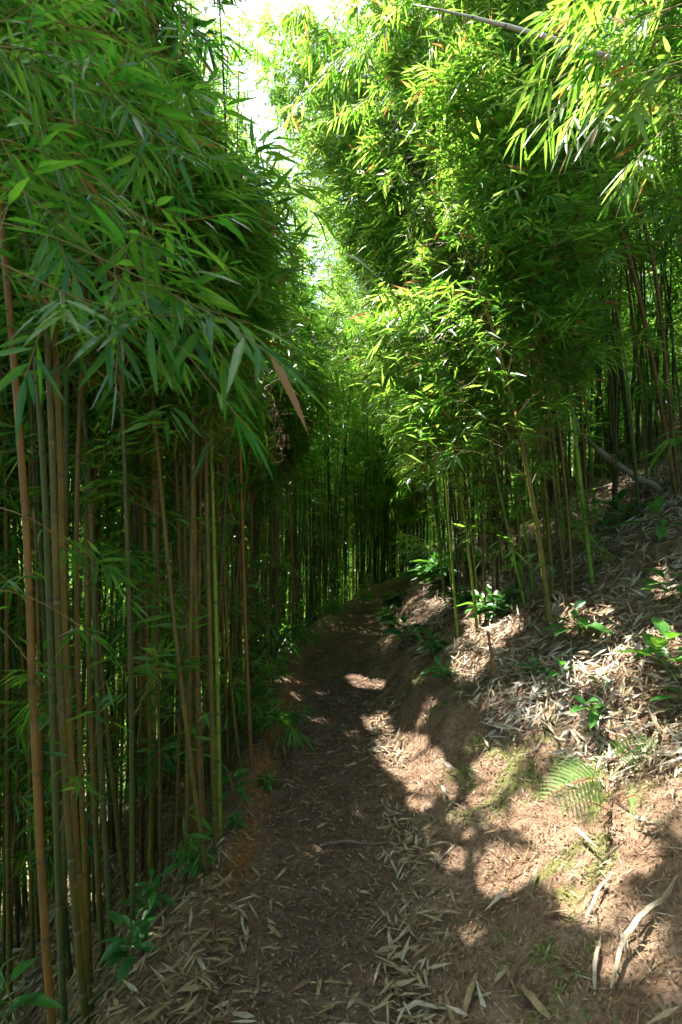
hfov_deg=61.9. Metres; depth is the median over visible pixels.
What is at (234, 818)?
broadleaf plant
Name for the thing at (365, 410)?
bamboo
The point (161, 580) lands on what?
bamboo
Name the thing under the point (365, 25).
bamboo
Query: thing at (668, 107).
bamboo
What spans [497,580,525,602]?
broadleaf plant
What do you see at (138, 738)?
bamboo
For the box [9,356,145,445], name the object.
bamboo
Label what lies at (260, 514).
bamboo
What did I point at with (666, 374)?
bamboo
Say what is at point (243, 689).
bamboo
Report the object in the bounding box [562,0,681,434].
bamboo
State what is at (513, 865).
bark husk
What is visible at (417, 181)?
bamboo
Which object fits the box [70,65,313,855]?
bamboo
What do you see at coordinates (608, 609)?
dry husk
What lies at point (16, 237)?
bamboo
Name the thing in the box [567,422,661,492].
fallen log
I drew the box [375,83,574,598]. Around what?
bamboo
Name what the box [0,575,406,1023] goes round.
terrain
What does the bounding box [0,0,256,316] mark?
bamboo
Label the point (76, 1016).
fallen branch
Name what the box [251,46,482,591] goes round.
bamboo
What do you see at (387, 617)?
broadleaf plant
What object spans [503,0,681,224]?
bamboo
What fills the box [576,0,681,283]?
bamboo
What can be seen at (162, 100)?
bamboo
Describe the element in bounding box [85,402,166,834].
bamboo
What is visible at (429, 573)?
broadleaf plant
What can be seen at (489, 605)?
broadleaf plant
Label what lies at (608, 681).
broadleaf plant
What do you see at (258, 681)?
bamboo sprout
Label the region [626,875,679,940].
dry husk
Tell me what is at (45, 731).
bamboo
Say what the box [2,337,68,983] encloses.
bamboo
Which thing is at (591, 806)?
fern
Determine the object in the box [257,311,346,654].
bamboo
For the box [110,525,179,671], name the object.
bamboo
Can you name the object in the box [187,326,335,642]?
bamboo
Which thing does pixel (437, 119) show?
bamboo
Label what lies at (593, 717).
broadleaf plant
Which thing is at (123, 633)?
bamboo
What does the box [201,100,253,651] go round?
bamboo
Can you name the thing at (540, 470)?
bamboo
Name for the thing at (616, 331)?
bamboo
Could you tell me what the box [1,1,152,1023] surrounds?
bamboo
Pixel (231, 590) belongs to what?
bamboo
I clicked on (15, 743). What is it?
bamboo
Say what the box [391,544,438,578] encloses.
broadleaf plant
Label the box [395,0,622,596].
bamboo
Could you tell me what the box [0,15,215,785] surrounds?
bamboo
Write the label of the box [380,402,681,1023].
hillside
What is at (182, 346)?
bamboo
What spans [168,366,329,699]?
bamboo
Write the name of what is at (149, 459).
bamboo
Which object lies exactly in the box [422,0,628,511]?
bamboo
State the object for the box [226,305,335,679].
bamboo
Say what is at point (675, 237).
bamboo
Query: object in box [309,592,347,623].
shrub
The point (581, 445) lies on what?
bamboo
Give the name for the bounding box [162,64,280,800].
bamboo
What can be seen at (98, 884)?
bamboo
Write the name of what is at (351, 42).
bamboo
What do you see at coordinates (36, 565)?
bamboo
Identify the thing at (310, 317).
bamboo
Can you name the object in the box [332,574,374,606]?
plant
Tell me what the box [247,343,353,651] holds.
bamboo
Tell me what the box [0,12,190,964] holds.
bamboo
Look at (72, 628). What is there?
bamboo
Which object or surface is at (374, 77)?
bamboo
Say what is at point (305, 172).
bamboo
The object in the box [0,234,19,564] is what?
bamboo
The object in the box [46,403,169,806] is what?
bamboo
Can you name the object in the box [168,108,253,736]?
bamboo
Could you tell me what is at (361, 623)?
path
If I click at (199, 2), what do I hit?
bamboo
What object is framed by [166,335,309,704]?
bamboo
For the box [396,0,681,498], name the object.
bamboo
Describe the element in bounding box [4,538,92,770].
bamboo
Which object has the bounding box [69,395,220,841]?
bamboo
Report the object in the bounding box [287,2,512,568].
bamboo
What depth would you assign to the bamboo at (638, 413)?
6.98 m
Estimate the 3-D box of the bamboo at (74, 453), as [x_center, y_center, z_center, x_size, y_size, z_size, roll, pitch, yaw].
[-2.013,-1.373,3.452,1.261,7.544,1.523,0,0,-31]
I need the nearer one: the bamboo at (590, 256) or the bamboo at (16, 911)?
the bamboo at (16, 911)
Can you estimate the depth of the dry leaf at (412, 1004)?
1.82 m
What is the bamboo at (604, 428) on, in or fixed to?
on the hillside
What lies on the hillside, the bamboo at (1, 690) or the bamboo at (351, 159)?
the bamboo at (351, 159)
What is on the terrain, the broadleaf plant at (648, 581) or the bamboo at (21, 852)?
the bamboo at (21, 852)
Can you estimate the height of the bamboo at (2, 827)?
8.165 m
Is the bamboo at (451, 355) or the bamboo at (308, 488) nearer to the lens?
the bamboo at (451, 355)
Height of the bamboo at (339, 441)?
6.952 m
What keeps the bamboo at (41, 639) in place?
on the terrain
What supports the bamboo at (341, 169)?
on the hillside
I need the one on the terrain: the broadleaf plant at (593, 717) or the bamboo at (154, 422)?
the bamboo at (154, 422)
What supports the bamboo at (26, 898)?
on the terrain
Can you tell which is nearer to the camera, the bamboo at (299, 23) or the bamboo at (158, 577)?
the bamboo at (158, 577)
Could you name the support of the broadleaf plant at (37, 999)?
on the terrain
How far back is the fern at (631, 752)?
2.51 m
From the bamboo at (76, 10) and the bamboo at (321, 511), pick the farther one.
the bamboo at (321, 511)
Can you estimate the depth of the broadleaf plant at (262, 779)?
3.27 m
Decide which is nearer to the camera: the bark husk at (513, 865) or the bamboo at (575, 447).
the bark husk at (513, 865)
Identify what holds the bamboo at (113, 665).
on the terrain
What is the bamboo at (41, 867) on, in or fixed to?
on the terrain
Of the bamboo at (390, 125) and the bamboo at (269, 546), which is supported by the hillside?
the bamboo at (390, 125)
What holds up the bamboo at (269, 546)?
on the terrain
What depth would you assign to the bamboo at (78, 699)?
2.31 m
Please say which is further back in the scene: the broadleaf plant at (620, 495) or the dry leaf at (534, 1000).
the broadleaf plant at (620, 495)
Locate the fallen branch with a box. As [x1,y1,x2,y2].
[65,952,142,1023]
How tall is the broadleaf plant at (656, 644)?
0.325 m
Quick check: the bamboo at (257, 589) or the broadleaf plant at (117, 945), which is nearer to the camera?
the broadleaf plant at (117, 945)
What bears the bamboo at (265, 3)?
on the hillside
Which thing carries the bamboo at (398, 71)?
on the hillside
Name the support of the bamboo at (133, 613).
on the terrain
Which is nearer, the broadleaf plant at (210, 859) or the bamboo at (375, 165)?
the broadleaf plant at (210, 859)
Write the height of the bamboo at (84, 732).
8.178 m
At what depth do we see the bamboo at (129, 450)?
3.21 m
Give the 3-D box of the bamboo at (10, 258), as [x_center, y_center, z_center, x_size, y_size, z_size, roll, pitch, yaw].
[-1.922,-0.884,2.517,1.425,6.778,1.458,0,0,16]
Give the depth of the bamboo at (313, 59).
6.61 m
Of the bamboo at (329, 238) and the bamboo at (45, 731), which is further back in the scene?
the bamboo at (329, 238)
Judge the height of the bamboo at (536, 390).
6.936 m
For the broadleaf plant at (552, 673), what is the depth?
3.26 m
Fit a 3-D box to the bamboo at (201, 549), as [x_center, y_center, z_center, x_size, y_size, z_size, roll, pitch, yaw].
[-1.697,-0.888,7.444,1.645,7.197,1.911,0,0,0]
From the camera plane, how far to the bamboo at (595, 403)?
8.32 m
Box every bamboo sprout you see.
[146,726,209,769]
[220,647,293,723]
[220,680,285,754]
[243,600,315,664]
[278,602,329,649]
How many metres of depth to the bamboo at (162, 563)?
6.08 m
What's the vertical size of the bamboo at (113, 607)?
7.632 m
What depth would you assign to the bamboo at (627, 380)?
4.96 m
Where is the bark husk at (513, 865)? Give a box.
[505,860,532,880]
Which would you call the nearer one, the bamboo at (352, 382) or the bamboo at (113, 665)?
the bamboo at (113, 665)
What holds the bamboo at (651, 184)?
on the hillside
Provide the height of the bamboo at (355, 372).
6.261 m
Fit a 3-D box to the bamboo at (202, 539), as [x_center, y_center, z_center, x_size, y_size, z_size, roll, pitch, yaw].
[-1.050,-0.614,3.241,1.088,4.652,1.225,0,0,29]
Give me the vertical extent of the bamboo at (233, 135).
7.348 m
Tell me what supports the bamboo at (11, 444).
on the terrain
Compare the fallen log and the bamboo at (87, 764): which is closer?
the bamboo at (87, 764)
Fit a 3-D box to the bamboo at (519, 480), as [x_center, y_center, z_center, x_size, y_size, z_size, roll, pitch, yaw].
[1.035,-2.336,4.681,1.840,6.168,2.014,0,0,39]
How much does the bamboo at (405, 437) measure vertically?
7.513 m
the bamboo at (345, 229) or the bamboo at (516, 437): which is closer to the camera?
the bamboo at (516, 437)
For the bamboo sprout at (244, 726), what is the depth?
4.08 m
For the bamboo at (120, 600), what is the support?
on the terrain
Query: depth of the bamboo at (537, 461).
11.38 m
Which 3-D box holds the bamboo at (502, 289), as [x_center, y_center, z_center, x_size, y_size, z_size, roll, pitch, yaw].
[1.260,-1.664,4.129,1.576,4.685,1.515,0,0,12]
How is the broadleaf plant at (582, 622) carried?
on the hillside
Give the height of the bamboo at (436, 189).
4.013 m
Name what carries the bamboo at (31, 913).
on the terrain
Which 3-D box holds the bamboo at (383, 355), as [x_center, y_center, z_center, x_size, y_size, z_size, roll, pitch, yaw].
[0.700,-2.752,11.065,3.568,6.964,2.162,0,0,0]
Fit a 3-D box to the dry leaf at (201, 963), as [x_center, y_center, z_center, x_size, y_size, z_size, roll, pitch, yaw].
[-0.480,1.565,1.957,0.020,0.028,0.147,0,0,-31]
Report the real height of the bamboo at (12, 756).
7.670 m
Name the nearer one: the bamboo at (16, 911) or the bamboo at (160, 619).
the bamboo at (16, 911)
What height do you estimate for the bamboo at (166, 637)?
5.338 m
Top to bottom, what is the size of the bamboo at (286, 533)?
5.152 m
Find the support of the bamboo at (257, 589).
on the terrain
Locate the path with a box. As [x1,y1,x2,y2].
[151,575,425,1023]
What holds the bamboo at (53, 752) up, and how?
on the terrain
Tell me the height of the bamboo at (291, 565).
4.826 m
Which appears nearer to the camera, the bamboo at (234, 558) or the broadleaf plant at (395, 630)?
the broadleaf plant at (395, 630)
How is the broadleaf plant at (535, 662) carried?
on the hillside
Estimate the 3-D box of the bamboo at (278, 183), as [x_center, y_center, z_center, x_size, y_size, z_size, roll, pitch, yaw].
[-0.811,-0.184,2.966,1.298,3.867,1.676,0,0,-25]
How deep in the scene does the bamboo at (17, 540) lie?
3.45 m
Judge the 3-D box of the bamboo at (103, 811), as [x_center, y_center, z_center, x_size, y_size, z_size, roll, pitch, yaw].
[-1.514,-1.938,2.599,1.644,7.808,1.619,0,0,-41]
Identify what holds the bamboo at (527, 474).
on the hillside
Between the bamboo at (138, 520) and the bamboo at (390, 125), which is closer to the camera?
the bamboo at (138, 520)
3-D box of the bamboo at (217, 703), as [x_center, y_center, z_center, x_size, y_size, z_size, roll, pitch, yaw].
[-0.711,-0.289,2.891,1.574,3.783,1.371,0,0,0]
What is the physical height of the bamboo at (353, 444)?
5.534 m
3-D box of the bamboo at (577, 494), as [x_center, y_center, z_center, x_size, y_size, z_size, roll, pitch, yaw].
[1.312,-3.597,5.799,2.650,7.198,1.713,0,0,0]
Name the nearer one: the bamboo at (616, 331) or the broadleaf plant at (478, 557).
the bamboo at (616, 331)
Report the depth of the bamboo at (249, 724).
3.50 m
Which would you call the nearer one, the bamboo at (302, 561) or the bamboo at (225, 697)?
the bamboo at (225, 697)
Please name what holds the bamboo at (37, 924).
on the terrain
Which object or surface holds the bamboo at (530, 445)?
on the hillside
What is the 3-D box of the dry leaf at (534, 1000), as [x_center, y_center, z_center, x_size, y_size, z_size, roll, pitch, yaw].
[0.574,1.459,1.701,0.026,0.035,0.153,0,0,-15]
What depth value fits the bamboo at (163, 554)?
5.86 m
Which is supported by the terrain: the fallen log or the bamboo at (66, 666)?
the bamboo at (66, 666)
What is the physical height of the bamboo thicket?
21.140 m
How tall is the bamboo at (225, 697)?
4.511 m
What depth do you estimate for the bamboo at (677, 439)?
3.70 m
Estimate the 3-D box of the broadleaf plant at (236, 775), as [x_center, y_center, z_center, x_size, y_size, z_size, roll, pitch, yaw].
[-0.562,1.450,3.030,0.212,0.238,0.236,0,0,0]
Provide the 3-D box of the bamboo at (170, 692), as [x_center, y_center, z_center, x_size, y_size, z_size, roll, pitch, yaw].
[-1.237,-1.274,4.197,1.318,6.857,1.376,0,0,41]
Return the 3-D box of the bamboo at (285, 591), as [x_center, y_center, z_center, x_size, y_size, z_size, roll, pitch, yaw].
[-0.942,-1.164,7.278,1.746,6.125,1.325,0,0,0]
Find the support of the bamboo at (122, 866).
on the terrain
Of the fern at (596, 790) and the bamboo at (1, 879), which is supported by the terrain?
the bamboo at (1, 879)
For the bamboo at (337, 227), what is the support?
on the hillside
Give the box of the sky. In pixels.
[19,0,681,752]
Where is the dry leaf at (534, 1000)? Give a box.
[521,984,550,1019]
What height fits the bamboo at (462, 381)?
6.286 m
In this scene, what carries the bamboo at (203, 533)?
on the terrain
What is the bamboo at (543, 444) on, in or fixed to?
on the hillside
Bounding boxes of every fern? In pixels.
[220,687,316,760]
[538,755,616,838]
[559,785,611,836]
[583,752,605,794]
[607,732,657,774]
[616,778,660,828]
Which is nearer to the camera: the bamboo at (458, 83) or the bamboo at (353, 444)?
the bamboo at (458, 83)
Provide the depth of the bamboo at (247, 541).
8.71 m
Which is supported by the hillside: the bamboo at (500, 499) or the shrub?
the bamboo at (500, 499)
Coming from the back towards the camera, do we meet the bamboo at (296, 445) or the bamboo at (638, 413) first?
the bamboo at (638, 413)
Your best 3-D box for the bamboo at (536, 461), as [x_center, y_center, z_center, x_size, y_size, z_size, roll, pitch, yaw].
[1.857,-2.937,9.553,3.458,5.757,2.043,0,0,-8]
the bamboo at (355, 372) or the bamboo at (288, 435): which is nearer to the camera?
the bamboo at (288, 435)
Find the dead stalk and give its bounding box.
[486,631,496,681]
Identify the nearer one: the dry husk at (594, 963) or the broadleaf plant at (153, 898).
the dry husk at (594, 963)
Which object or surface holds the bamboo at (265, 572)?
on the terrain
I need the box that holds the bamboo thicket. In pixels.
[0,6,681,947]
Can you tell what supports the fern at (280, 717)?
on the terrain
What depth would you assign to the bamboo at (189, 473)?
3.58 m
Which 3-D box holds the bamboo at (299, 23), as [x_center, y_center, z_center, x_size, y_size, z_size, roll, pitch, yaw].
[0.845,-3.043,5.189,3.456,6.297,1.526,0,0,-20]
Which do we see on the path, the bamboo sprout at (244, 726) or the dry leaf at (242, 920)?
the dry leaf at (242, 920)
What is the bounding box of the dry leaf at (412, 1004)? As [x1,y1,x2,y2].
[397,1000,446,1011]
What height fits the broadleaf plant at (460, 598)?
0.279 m
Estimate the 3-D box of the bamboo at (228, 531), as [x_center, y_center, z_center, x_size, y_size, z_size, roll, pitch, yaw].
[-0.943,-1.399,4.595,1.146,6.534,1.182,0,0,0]
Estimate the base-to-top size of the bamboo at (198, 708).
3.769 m
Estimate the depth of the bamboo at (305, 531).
10.39 m
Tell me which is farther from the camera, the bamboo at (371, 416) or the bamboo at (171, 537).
the bamboo at (371, 416)
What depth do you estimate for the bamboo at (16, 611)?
4.53 m
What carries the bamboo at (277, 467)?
on the terrain
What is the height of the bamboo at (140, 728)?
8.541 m
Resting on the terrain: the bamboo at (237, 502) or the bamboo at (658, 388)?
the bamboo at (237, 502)
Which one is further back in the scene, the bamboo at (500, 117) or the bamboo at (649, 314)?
the bamboo at (649, 314)
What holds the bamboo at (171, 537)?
on the terrain
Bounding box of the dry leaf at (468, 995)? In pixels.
[461,973,476,1018]
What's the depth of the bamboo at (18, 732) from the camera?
4.73 m
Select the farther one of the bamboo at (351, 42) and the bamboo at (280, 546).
the bamboo at (280, 546)
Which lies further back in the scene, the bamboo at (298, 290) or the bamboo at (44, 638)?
the bamboo at (298, 290)
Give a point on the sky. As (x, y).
(255, 105)
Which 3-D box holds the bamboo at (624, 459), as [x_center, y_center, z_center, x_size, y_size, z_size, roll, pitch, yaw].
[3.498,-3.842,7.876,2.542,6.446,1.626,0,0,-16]
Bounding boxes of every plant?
[0,956,63,1023]
[96,911,158,990]
[117,868,176,931]
[160,831,215,877]
[221,763,254,804]
[225,811,247,830]
[254,772,280,790]
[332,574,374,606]
[375,604,397,626]
[377,588,410,608]
[380,612,426,641]
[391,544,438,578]
[401,552,461,584]
[415,630,450,654]
[420,656,458,682]
[436,585,476,610]
[437,540,495,578]
[457,585,519,621]
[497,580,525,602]
[517,655,553,675]
[535,600,615,641]
[546,657,572,679]
[570,695,605,728]
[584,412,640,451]
[587,675,617,695]
[589,489,648,526]
[599,497,681,540]
[612,617,681,683]
[641,568,681,605]
[650,687,681,700]
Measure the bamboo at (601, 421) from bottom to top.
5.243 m
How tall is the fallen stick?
0.041 m
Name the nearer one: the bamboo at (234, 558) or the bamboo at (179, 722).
the bamboo at (179, 722)
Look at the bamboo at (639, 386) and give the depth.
5.40 m
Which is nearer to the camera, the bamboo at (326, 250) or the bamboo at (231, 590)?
the bamboo at (231, 590)
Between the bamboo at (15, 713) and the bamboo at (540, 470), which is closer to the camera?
the bamboo at (15, 713)
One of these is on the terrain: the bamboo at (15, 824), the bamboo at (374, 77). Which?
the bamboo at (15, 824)
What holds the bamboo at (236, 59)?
on the terrain
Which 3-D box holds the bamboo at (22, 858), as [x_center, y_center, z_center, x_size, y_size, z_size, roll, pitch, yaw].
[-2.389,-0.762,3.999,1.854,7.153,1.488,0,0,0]
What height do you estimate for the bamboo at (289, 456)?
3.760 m
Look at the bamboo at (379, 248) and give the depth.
5.73 m
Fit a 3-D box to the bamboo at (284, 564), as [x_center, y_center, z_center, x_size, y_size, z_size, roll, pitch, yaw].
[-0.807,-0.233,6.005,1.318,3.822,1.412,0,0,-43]
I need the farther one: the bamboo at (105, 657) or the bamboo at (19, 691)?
the bamboo at (105, 657)
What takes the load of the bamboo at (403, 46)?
on the hillside
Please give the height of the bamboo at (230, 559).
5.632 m
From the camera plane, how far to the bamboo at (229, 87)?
5.47 m
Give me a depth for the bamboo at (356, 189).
6.22 m
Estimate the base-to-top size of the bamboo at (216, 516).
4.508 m
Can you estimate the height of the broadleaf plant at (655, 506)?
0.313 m
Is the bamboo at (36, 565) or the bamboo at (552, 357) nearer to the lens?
the bamboo at (36, 565)
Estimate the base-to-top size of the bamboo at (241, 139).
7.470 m
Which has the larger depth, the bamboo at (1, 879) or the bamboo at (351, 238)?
the bamboo at (351, 238)
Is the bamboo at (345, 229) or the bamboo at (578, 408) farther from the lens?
the bamboo at (345, 229)
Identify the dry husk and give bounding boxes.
[517,739,542,755]
[585,872,611,918]
[592,935,600,995]
[601,607,618,623]
[610,881,675,987]
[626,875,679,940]
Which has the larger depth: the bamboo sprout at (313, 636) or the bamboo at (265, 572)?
the bamboo at (265, 572)
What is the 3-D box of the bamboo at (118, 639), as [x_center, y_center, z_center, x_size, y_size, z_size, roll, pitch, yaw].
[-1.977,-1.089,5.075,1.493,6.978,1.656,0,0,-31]
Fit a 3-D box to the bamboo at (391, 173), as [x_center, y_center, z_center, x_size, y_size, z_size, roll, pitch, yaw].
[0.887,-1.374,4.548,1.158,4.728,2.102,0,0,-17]
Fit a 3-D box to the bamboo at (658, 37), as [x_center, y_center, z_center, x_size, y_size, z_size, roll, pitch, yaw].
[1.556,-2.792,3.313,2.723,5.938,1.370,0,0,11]
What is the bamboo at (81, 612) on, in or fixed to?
on the terrain
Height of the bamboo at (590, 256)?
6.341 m
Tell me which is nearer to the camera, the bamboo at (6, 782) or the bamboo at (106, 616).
the bamboo at (6, 782)
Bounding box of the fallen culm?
[413,4,620,60]
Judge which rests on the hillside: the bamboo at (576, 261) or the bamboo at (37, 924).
the bamboo at (576, 261)
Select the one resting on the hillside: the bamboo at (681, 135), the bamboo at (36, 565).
the bamboo at (681, 135)
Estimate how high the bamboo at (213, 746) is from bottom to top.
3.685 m
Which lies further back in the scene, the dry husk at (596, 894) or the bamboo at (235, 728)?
the bamboo at (235, 728)
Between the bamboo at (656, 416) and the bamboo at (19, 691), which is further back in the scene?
the bamboo at (656, 416)
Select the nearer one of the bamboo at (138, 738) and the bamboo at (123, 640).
the bamboo at (138, 738)
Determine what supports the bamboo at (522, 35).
on the hillside
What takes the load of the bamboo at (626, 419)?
on the hillside
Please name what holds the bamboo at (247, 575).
on the terrain
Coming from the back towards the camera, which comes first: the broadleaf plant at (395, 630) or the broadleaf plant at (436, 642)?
the broadleaf plant at (395, 630)
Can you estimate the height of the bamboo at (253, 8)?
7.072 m
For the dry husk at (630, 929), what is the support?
on the hillside
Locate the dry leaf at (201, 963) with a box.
[196,957,205,979]
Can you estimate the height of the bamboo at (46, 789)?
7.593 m
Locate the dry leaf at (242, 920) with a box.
[241,914,245,934]
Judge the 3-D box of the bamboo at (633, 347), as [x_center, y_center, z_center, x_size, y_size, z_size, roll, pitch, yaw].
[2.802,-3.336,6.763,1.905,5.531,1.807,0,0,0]
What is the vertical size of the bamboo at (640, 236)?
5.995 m
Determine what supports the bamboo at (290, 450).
on the terrain
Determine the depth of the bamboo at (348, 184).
5.99 m
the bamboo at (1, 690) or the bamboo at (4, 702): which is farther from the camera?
the bamboo at (1, 690)
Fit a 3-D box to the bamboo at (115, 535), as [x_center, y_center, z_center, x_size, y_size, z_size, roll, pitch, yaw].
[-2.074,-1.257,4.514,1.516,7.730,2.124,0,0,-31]
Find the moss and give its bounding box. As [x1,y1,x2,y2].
[396,600,681,1023]
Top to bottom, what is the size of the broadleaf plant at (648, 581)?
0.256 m
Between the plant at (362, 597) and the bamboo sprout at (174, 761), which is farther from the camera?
the plant at (362, 597)
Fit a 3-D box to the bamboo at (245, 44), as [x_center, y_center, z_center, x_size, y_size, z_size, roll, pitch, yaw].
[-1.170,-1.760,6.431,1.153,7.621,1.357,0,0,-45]
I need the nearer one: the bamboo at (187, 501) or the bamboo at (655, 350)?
the bamboo at (187, 501)
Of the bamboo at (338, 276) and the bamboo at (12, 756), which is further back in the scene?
the bamboo at (338, 276)
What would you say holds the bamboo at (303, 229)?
on the terrain
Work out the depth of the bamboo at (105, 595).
5.87 m
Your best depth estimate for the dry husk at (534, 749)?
2.93 m
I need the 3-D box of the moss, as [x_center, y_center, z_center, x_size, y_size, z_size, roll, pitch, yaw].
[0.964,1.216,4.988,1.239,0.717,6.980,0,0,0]
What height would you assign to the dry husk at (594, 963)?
0.067 m
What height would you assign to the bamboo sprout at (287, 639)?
0.676 m
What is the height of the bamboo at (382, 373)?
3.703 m
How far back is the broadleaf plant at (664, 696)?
2.71 m
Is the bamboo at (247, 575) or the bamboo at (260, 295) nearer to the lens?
the bamboo at (260, 295)
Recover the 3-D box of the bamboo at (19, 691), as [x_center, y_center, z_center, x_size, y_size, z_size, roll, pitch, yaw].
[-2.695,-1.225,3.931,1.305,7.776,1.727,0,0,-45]
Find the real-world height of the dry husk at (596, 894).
0.057 m
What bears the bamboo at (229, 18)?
on the terrain
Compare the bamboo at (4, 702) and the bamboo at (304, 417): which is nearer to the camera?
the bamboo at (4, 702)
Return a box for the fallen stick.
[320,840,388,847]
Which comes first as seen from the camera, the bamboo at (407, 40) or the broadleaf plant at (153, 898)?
the broadleaf plant at (153, 898)
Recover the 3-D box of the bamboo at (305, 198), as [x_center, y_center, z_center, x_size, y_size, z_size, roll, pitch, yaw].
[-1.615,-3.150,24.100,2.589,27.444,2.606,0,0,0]
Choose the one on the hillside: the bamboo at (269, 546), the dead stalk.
the dead stalk
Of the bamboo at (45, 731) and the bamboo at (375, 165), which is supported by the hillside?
the bamboo at (375, 165)
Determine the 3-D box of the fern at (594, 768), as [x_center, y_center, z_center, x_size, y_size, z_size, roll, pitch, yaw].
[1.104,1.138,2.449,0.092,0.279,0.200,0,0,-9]
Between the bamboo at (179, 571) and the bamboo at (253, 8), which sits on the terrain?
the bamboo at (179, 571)
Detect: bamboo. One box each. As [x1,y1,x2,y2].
[0,0,56,1023]
[0,0,232,1018]
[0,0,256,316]
[0,0,273,951]
[0,1,192,926]
[0,1,238,987]
[0,3,169,864]
[0,3,424,884]
[0,8,151,1013]
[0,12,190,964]
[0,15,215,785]
[0,24,182,967]
[0,58,344,675]
[0,59,39,703]
[0,62,95,1020]
[0,71,64,511]
[0,81,299,853]
[0,155,73,528]
[0,158,61,822]
[0,167,39,298]
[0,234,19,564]
[0,266,62,966]
[0,297,103,1001]
[0,298,79,835]
[0,312,106,947]
[0,325,71,794]
[0,363,138,889]
[0,367,151,888]
[0,381,50,895]
[0,406,121,756]
[0,408,85,913]
[0,409,34,900]
[0,526,54,904]
[0,576,18,866]
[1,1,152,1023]
[1,231,126,827]
[1,311,105,943]
[1,339,109,833]
[1,486,72,908]
[1,499,107,862]
[1,526,27,890]
[1,553,27,847]
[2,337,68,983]
[2,355,90,930]
[3,353,107,871]
[3,360,140,980]
[3,472,124,811]
[4,431,120,784]
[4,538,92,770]
[7,4,264,842]
[7,40,299,887]
[9,1,215,934]
[9,1,274,875]
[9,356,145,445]
[10,383,82,879]
[11,573,70,866]
[15,84,135,1023]
[15,415,98,807]
[19,140,307,858]
[21,1,151,953]
[28,384,197,852]
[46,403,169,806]
[69,0,216,853]
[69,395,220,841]
[69,421,138,825]
[69,432,151,781]
[69,443,171,789]
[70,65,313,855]
[70,412,171,772]
[70,461,171,735]
[71,1,272,860]
[71,352,165,914]
[71,376,126,825]
[73,0,238,875]
[80,0,213,894]
[83,115,334,832]
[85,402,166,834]
[92,416,180,737]
[98,21,232,879]
[101,438,196,714]
[101,554,175,708]
[103,9,193,813]
[108,132,352,840]
[109,0,245,875]
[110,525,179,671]
[115,0,263,635]
[118,0,240,689]
[118,90,275,810]
[122,138,228,711]
[125,73,271,732]
[127,0,246,887]
[131,14,243,635]
[132,119,363,811]
[135,1,216,815]
[138,152,356,782]
[139,7,178,881]
[140,0,216,775]
[145,0,230,774]
[146,0,331,791]
[154,0,242,747]
[159,34,184,794]
[160,127,309,774]
[161,66,276,768]
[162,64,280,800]
[163,12,252,588]
[166,0,279,733]
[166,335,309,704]
[167,2,248,750]
[167,487,230,584]
[168,5,229,794]
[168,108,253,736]
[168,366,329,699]
[171,372,296,650]
[172,77,313,767]
[175,0,258,654]
[177,285,350,748]
[178,0,235,615]
[185,13,280,674]
[186,55,450,552]
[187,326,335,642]
[196,0,288,741]
[197,77,233,654]
[197,316,302,675]
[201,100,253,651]
[202,331,313,698]
[202,493,268,623]
[209,316,349,700]
[212,7,303,680]
[212,312,320,632]
[212,512,249,672]
[216,85,465,595]
[218,518,267,561]
[220,295,342,681]
[221,92,442,555]
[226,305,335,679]
[226,362,332,680]
[226,505,307,582]
[229,8,489,556]
[230,13,453,588]
[233,0,526,517]
[235,56,347,628]
[235,142,444,555]
[238,9,323,650]
[242,0,523,561]
[242,334,332,658]
[243,459,302,647]
[245,307,332,673]
[247,62,461,594]
[247,311,323,668]
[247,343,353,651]
[248,468,319,619]
[248,515,287,658]
[251,0,473,567]
[251,0,614,515]
[251,6,466,537]
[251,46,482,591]
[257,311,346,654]
[259,463,316,625]
[265,0,455,599]
[266,0,457,605]
[266,197,334,660]
[273,331,326,624]
[273,339,318,640]
[278,238,360,611]
[280,134,548,513]
[281,259,363,563]
[283,507,329,617]
[285,45,488,573]
[285,183,315,440]
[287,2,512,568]
[288,250,353,604]
[290,94,527,522]
[292,127,315,308]
[292,176,433,543]
[294,168,533,633]
[296,0,471,586]
[298,191,515,458]
[300,199,463,541]
[310,0,545,500]
[316,166,525,646]
[317,0,475,589]
[318,0,545,562]
[320,266,372,585]
[321,0,557,497]
[321,148,517,626]
[322,324,378,600]
[328,0,519,596]
[328,348,373,584]
[330,0,593,491]
[336,95,520,577]
[339,312,384,586]
[340,7,614,508]
[340,238,441,526]
[341,0,548,573]
[343,0,570,537]
[343,0,581,534]
[345,4,621,476]
[354,0,505,589]
[356,157,607,609]
[362,103,549,498]
[366,82,527,627]
[366,135,669,625]
[368,0,622,547]
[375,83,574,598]
[379,0,606,591]
[380,0,558,441]
[382,0,617,551]
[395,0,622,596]
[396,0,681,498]
[400,0,635,601]
[401,0,665,588]
[411,0,678,601]
[413,0,647,532]
[415,0,641,517]
[421,5,654,464]
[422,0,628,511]
[422,35,597,461]
[425,0,681,491]
[426,130,548,500]
[436,0,653,510]
[467,30,620,481]
[477,0,681,467]
[490,2,669,464]
[492,1,681,283]
[492,2,667,462]
[501,357,559,505]
[502,2,631,478]
[503,0,656,486]
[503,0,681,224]
[505,46,622,415]
[516,353,540,504]
[526,89,576,499]
[527,22,679,457]
[531,66,680,464]
[545,195,612,478]
[547,16,675,460]
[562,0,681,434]
[568,0,681,476]
[572,260,623,474]
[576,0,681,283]
[576,174,619,485]
[599,0,681,106]
[608,0,681,265]
[616,1,681,359]
[660,1,681,361]
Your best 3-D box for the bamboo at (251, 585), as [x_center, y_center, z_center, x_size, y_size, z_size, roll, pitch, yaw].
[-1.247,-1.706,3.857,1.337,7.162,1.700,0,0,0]
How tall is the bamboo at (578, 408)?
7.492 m

